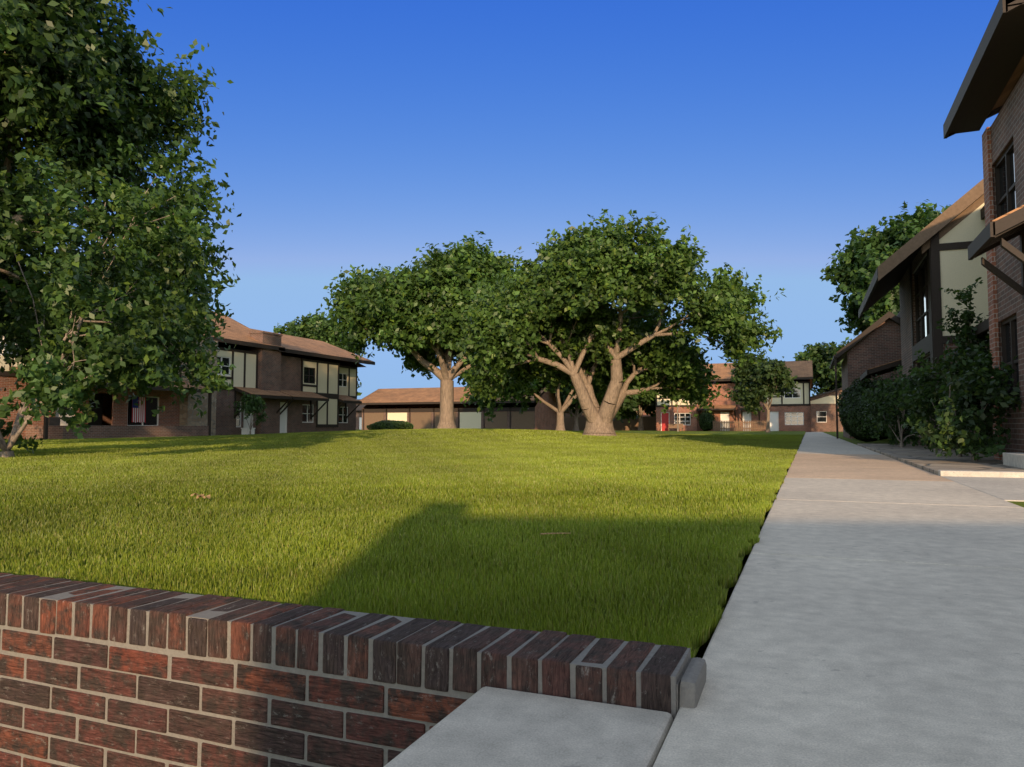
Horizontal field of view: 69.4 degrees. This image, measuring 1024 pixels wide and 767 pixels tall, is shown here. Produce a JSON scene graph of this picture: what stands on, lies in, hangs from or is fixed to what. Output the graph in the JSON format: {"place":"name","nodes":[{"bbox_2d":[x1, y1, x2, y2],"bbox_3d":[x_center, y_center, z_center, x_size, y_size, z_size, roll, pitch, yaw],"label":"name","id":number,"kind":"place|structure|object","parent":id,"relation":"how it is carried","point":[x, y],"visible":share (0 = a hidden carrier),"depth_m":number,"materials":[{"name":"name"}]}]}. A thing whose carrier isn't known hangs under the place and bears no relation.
{"place":"outdoors","nodes":[
{"label":"outdoors","id":0,"kind":"place"},
{"bbox_2d":[48,417,78,425],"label":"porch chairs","id":1,"kind":"object","parent":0,"point":[54,421],"visible":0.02,"depth_m":31.69,"materials":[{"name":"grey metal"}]},
{"bbox_2d":[0,0,241,411],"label":"tree","id":2,"kind":"object","parent":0,"point":[88,95],"depth_m":16.89,"materials":[{"name":"green plant"}]},
{"bbox_2d":[0,428,804,657],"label":"lawn terrain","id":3,"kind":"structure","parent":0,"point":[716,433],"depth_m":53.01,"materials":[{"name":"green plant"}]},
{"bbox_2d":[0,136,236,457],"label":"small tree","id":4,"kind":"object","parent":3,"relation":"on","point":[134,360],"depth_m":12.25,"materials":[{"name":"green plant"}]},
{"bbox_2d":[0,303,374,439],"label":"townhouse row","id":5,"kind":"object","parent":3,"relation":"on","point":[298,384],"visible":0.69,"depth_m":44.19,"materials":[{"name":"brick"}]},
{"bbox_2d":[131,396,145,422],"bbox_3d":[-18.341,1.276,36.349,0.055,1.299,0.900,-1,-4,22],"label":"us flag","id":6,"kind":"object","parent":5,"relation":"attached to","point":[139,414],"visible":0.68,"depth_m":36.36,"materials":[{"name":"multicoloured fabric"}]},
{"bbox_2d":[190,493,209,498],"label":"dry leaf litter","id":7,"kind":"object","parent":3,"relation":"on","point":[203,496],"visible":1,"depth_m":5.09,"materials":[{"name":"brown plant"}]},
{"bbox_2d":[226,392,267,433],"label":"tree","id":8,"kind":"object","parent":3,"relation":"on","point":[258,405],"depth_m":41.11,"materials":[{"name":"green plant"}]},
{"bbox_2d":[241,428,254,434],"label":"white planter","id":9,"kind":"object","parent":3,"relation":"on","point":[244,431],"visible":0.75,"depth_m":41.73,"materials":[{"name":"white paint"}]},
{"bbox_2d":[367,420,413,429],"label":"shrub","id":10,"kind":"object","parent":3,"relation":"on","point":[405,424],"depth_m":54.66,"materials":[{"name":"green plant"}]},
{"bbox_2d":[316,231,542,428],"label":"oak tree","id":11,"kind":"object","parent":3,"relation":"on","point":[396,308],"depth_m":42.64,"materials":[{"name":"green plant"}]},
{"bbox_2d":[356,386,557,430],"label":"garage row","id":12,"kind":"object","parent":3,"relation":"on","point":[418,408],"visible":0.59,"depth_m":81.27,"materials":[{"name":"brick"}]},
{"bbox_2d":[471,403,531,407],"bbox_3d":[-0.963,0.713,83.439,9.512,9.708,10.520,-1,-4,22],"label":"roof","id":13,"kind":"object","parent":12,"relation":"attached to","point":[507,405],"visible":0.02,"depth_m":79.87,"materials":[{"name":"brown"}]},
{"bbox_2d":[356,399,649,428],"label":"house row","id":14,"kind":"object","parent":3,"relation":"on","point":[359,416],"visible":0.02,"depth_m":121.91,"materials":[{"name":"brick"}]},
{"bbox_2d":[540,533,570,534],"bbox_3d":[0.199,0.683,3.367,0.140,0.008,0.014,0,-3,-2],"label":"twig","id":15,"kind":"object","parent":3,"relation":"on","point":[554,533],"visible":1,"depth_m":3.37,"materials":[{"name":"brown wood"}]},
{"bbox_2d":[460,371,650,430],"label":"tree","id":16,"kind":"object","parent":3,"relation":"on","point":[491,408],"depth_m":61.67,"materials":[{"name":"green plant"}]},
{"bbox_2d":[551,381,624,430],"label":"tree","id":17,"kind":"object","parent":3,"relation":"on","point":[563,395],"depth_m":82.89,"materials":[{"name":"plant"}]},
{"bbox_2d":[564,416,655,429],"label":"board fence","id":18,"kind":"object","parent":3,"relation":"on","point":[649,422],"visible":0.09,"depth_m":91.25,"materials":[{"name":"brown wood"}]},
{"bbox_2d":[448,209,785,436],"bbox_3d":[4.415,-1.921,29.816,12.582,8.757,11.792,-1,-4,22],"label":"forked tree","id":19,"kind":"object","parent":3,"relation":"on","point":[529,296],"depth_m":27.37,"materials":[{"name":"green plant"}]},
{"bbox_2d":[618,385,655,430],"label":"tree","id":20,"kind":"object","parent":3,"relation":"on","point":[630,404],"depth_m":84.13,"materials":[{"name":"green plant"}]},
{"bbox_2d":[660,394,689,430],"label":"tree sapling","id":21,"kind":"object","parent":3,"relation":"on","point":[677,415],"depth_m":69.93,"materials":[{"name":"plant"}]},
{"bbox_2d":[668,424,682,430],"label":"garden bench","id":22,"kind":"object","parent":3,"relation":"on","point":[674,426],"visible":0.82,"depth_m":77.44,"materials":[{"name":"brown wood"}]},
{"bbox_2d":[698,410,715,430],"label":"shrub","id":23,"kind":"object","parent":3,"relation":"on","point":[708,425],"depth_m":75.97,"materials":[{"name":"green plant"}]},
{"bbox_2d":[656,360,812,431],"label":"townhouse row","id":24,"kind":"object","parent":3,"relation":"on","point":[791,412],"visible":0.51,"depth_m":77.06,"materials":[{"name":"brick"}]},
{"bbox_2d":[713,421,765,430],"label":"picket fence","id":25,"kind":"object","parent":3,"relation":"on","point":[739,428],"visible":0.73,"depth_m":74.49,"materials":[{"name":"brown wood"}]},
{"bbox_2d":[724,350,800,431],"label":"tree","id":26,"kind":"object","parent":3,"relation":"on","point":[752,387],"depth_m":59.36,"materials":[{"name":"green plant"}]},
{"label":"tree wood","id":27,"kind":"object","parent":3,"relation":"on","visible":0},
{"bbox_2d":[273,312,367,395],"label":"tree","id":28,"kind":"object","parent":27,"relation":"attached to","point":[318,327],"visible":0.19,"depth_m":82.03,"materials":[{"name":"green plant"}]},
{"bbox_2d":[21,0,998,398],"label":"sky","id":29,"kind":"structure","parent":0,"point":[369,133],"materials":[{"name":"blue"}]},
{"bbox_2d":[695,432,805,657],"bbox_3d":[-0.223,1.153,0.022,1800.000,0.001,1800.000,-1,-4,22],"label":"ground","id":30,"kind":"structure","parent":0,"point":[701,651],"depth_m":5.02,"materials":[{"name":"black soil"}]},
{"bbox_2d":[0,629,466,766],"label":"brick wall courses","id":31,"kind":"object","parent":30,"relation":"on","point":[425,707],"visible":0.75,"depth_m":1.83,"materials":[{"name":"brown brick"}]},
{"bbox_2d":[0,573,686,713],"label":"wall coping","id":32,"kind":"object","parent":31,"relation":"on","point":[629,659],"visible":0.92,"depth_m":1.70,"materials":[{"name":"brown brick"}]},
{"bbox_2d":[0,574,691,766],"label":"mortar","id":33,"kind":"object","parent":30,"relation":"on","point":[675,676],"visible":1,"depth_m":1.78,"materials":[{"name":"grey concrete"}]},
{"bbox_2d":[384,686,672,766],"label":"concrete slab","id":34,"kind":"structure","parent":30,"relation":"on","point":[486,726],"depth_m":1.28,"materials":[{"name":"grey concrete"}]},
{"bbox_2d":[653,432,1023,766],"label":"sidewalk","id":35,"kind":"structure","parent":0,"point":[873,614],"depth_m":1.91,"materials":[{"name":"concrete"}]},
{"bbox_2d":[679,657,706,707],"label":"curb","id":36,"kind":"structure","parent":35,"relation":"on","point":[692,683],"depth_m":1.41,"materials":[{"name":"grey concrete"}]},
{"bbox_2d":[824,432,1023,506],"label":"ground","id":37,"kind":"structure","parent":0,"point":[886,441],"depth_m":27.30,"materials":[{"name":"brown soil"}]},
{"bbox_2d":[793,337,851,395],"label":"tree","id":38,"kind":"object","parent":37,"relation":"on","point":[819,356],"depth_m":90.81,"materials":[{"name":"green plant"}]},
{"bbox_2d":[810,388,842,431],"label":"house","id":39,"kind":"structure","parent":37,"relation":"on","point":[823,412],"depth_m":79.17,"materials":[{"name":"brick"}]},
{"bbox_2d":[836,378,898,425],"bbox_3d":[14.378,0.995,29.779,2.460,2.510,3.014,-1,-4,22],"label":"shrub","id":40,"kind":"object","parent":37,"relation":"on","point":[848,392],"depth_m":29.51,"materials":[{"name":"green plant"}]},
{"bbox_2d":[839,395,897,441],"bbox_3d":[12.182,1.179,24.938,2.122,1.594,2.060,-1,-4,22],"label":"round shrub","id":41,"kind":"object","parent":37,"relation":"on","point":[852,409],"depth_m":24.56,"materials":[{"name":"green plant"}]},
{"bbox_2d":[820,199,950,335],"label":"tree","id":42,"kind":"object","parent":37,"relation":"on","point":[864,257],"depth_m":51.46,"materials":[{"name":"green plant"}]},
{"bbox_2d":[829,0,1023,459],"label":"townhouse row","id":43,"kind":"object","parent":37,"relation":"on","point":[972,235],"visible":0.61,"depth_m":11.40,"materials":[{"name":"brick"}]},
{"bbox_2d":[857,444,1023,501],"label":"path and patio","id":44,"kind":"structure","parent":0,"point":[1003,479],"depth_m":8.83,"materials":[{"name":"concrete"}]},
{"bbox_2d":[861,368,916,444],"bbox_3d":[10.402,0.699,19.789,1.949,2.218,2.349,-1,-4,22],"label":"shrub","id":45,"kind":"object","parent":44,"relation":"on","point":[874,412],"depth_m":19.62,"materials":[{"name":"green plant"}]},
{"bbox_2d":[863,364,944,446],"bbox_3d":[9.447,0.602,17.563,2.086,2.151,1.925,-1,-4,22],"label":"shrub","id":46,"kind":"object","parent":44,"relation":"on","point":[891,413],"depth_m":17.54,"materials":[{"name":"green plant"}]},
{"bbox_2d":[885,336,990,456],"bbox_3d":[7.395,0.307,12.322,1.540,2.126,2.392,0,-3,-3],"label":"shrub","id":47,"kind":"object","parent":44,"relation":"on","point":[918,401],"depth_m":12.68,"materials":[{"name":"green plant"}]},
{"bbox_2d":[894,346,992,449],"bbox_3d":[8.841,0.408,15.271,1.596,2.270,2.634,1,-3,-15],"label":"shrub","id":48,"kind":"object","parent":44,"relation":"on","point":[912,384],"depth_m":15.43,"materials":[{"name":"green plant"}]},
{"bbox_2d":[933,277,992,437],"bbox_3d":[8.905,-0.255,14.298,1.497,3.481,1.596,-1,-4,22],"label":"shrub","id":49,"kind":"object","parent":44,"relation":"on","point":[967,317],"depth_m":14.43,"materials":[{"name":"green plant"}]},
{"bbox_2d":[907,344,1022,460],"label":"shrub","id":50,"kind":"object","parent":44,"relation":"on","point":[985,388],"depth_m":10.41,"materials":[{"name":"green plant"}]}
]}

